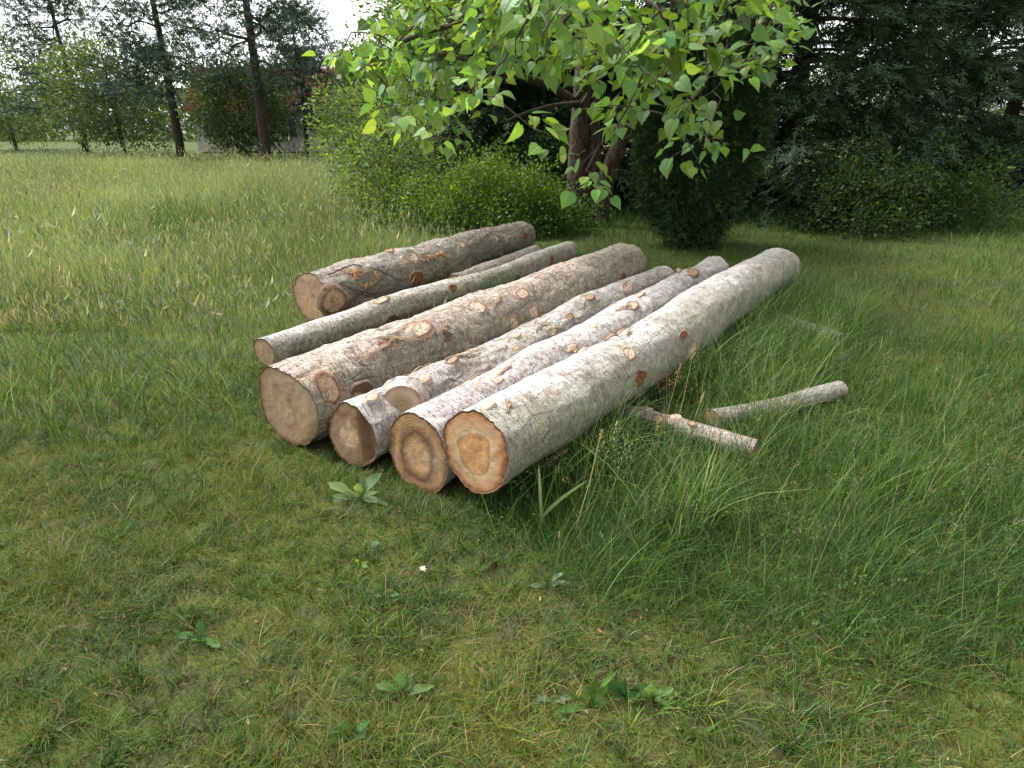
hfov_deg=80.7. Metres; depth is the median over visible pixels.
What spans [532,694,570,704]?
broadleaf weed
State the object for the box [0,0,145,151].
pine tree
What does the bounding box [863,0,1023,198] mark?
conifer tree
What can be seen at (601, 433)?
seeding grass stalk
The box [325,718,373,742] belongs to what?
broadleaf weed
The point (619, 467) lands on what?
seeding grass stalk
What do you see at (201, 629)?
broadleaf weed
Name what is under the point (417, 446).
log
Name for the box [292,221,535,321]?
log
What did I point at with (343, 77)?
leafy tree
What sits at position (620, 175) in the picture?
conifer tree
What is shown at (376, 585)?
broadleaf weed
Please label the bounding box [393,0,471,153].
leafy tree
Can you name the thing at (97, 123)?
leafy tree
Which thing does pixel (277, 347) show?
log
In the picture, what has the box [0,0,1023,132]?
sky
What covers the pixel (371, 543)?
broadleaf weed
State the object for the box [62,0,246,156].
pine tree
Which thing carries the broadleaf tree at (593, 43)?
on the ground at (314, 448)
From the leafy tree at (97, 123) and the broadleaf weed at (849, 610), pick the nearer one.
the broadleaf weed at (849, 610)
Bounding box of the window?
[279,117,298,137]
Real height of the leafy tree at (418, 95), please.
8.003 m
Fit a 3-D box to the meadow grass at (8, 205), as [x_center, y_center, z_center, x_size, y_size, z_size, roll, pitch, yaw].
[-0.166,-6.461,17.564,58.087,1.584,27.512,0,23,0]
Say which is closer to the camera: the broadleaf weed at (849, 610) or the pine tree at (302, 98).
the broadleaf weed at (849, 610)
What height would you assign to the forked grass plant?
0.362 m
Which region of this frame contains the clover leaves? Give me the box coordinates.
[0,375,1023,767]
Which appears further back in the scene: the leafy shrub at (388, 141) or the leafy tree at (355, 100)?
the leafy tree at (355, 100)
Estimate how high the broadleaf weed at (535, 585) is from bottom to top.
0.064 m
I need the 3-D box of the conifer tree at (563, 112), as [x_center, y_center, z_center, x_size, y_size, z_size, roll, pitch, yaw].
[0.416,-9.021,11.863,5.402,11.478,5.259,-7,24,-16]
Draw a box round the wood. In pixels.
[0,45,1023,141]
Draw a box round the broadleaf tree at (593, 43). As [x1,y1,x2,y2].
[302,0,823,225]
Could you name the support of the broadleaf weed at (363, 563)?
on the ground at (314, 448)
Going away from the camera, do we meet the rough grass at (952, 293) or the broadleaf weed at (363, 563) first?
the broadleaf weed at (363, 563)
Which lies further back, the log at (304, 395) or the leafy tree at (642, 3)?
the leafy tree at (642, 3)
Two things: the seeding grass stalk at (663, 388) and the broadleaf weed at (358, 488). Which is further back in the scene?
the seeding grass stalk at (663, 388)
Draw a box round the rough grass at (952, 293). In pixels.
[0,181,1023,461]
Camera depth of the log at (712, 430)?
3.26 m
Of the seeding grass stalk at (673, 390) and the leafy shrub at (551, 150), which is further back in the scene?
the leafy shrub at (551, 150)
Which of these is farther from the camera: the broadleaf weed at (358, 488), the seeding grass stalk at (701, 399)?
the seeding grass stalk at (701, 399)
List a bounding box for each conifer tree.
[422,0,646,214]
[499,0,809,223]
[622,0,986,232]
[756,0,1023,207]
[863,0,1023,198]
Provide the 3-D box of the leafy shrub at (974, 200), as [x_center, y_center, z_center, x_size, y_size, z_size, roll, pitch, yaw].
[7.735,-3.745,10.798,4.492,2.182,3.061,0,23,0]
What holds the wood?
on the ground at (314, 448)
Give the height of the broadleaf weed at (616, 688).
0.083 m
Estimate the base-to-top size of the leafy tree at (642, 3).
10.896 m
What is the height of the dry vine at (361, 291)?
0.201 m
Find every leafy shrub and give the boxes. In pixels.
[326,149,476,225]
[363,130,591,235]
[445,140,612,240]
[456,98,619,207]
[775,120,951,243]
[815,109,1023,234]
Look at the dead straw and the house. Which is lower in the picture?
the dead straw
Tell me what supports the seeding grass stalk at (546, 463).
on the ground at (314, 448)
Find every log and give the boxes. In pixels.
[253,241,577,366]
[259,243,646,444]
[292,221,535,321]
[329,266,674,466]
[389,256,728,493]
[443,248,800,493]
[447,245,540,278]
[607,404,758,460]
[703,381,848,428]
[752,309,846,346]
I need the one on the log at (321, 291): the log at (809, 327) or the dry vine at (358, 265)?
the dry vine at (358, 265)
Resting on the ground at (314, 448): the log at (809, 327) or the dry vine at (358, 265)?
the log at (809, 327)
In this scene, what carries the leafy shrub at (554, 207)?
on the ground at (314, 448)
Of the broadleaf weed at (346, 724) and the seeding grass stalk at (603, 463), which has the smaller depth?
the broadleaf weed at (346, 724)
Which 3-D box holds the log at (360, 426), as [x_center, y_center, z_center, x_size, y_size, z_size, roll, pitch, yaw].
[0.387,-0.438,4.717,0.450,0.432,4.366,14,27,31]
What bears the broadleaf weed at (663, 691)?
on the ground at (314, 448)
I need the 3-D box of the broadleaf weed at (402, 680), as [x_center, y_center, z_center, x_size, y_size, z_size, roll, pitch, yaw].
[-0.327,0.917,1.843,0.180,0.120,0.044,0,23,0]
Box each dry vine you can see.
[328,264,402,281]
[339,283,391,293]
[350,259,391,301]
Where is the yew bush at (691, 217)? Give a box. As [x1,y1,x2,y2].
[623,0,789,250]
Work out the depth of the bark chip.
5.51 m
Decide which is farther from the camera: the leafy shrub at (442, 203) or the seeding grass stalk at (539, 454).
the leafy shrub at (442, 203)
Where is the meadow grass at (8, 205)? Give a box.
[0,133,1023,332]
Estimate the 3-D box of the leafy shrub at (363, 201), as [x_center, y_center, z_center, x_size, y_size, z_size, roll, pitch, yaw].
[-2.149,-3.666,11.474,2.700,1.527,2.501,5,23,12]
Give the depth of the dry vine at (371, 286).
5.60 m
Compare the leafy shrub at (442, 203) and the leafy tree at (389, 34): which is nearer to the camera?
the leafy shrub at (442, 203)
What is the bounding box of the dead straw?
[0,391,1023,767]
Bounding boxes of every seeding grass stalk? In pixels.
[508,449,567,491]
[529,420,547,515]
[573,429,603,536]
[577,420,623,533]
[599,435,632,527]
[633,416,660,500]
[658,363,681,442]
[658,371,672,443]
[668,342,698,455]
[683,391,704,445]
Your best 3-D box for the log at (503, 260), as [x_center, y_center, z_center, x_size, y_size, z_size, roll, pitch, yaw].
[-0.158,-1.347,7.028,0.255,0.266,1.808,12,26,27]
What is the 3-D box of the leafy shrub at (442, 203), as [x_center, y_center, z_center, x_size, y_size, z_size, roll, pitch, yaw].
[-0.621,-3.322,10.235,3.933,1.827,2.917,0,23,0]
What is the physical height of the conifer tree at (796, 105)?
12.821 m
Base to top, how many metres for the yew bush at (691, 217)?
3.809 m
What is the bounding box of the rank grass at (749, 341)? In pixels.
[153,251,1023,700]
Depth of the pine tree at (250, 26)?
28.27 m
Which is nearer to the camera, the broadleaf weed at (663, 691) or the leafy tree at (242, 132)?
the broadleaf weed at (663, 691)
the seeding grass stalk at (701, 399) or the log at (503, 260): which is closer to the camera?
the seeding grass stalk at (701, 399)
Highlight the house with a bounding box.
[182,67,351,151]
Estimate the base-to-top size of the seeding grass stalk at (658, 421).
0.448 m
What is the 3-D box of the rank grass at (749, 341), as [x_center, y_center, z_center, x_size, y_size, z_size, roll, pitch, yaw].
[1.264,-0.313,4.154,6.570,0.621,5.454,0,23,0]
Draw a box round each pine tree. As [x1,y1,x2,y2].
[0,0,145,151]
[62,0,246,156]
[152,0,349,161]
[243,0,345,153]
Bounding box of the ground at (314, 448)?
[0,132,1023,767]
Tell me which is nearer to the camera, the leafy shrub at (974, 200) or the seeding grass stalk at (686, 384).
the seeding grass stalk at (686, 384)
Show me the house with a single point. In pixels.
(296, 141)
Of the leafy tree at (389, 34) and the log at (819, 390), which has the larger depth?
the leafy tree at (389, 34)
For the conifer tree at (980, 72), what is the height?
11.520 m
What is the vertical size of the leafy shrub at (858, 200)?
1.956 m
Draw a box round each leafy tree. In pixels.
[0,19,72,149]
[18,14,191,154]
[166,47,307,159]
[297,65,439,176]
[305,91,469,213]
[313,28,429,157]
[339,0,552,172]
[349,0,450,133]
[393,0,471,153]
[432,0,662,173]
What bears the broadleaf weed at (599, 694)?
on the ground at (314, 448)
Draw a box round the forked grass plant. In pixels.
[538,468,587,530]
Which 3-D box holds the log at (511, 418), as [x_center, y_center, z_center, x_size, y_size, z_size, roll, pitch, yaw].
[1.245,-0.433,4.312,0.475,0.440,4.671,17,28,34]
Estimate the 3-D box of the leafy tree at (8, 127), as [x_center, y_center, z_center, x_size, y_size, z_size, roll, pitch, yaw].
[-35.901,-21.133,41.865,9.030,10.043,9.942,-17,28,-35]
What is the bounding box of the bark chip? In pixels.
[352,269,359,279]
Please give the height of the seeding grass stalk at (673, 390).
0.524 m
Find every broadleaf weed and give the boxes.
[177,620,220,647]
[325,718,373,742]
[328,472,388,505]
[343,556,379,570]
[351,540,378,550]
[362,582,398,597]
[376,671,433,701]
[529,572,567,587]
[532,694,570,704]
[553,671,616,712]
[598,678,648,697]
[629,685,677,704]
[822,608,874,622]

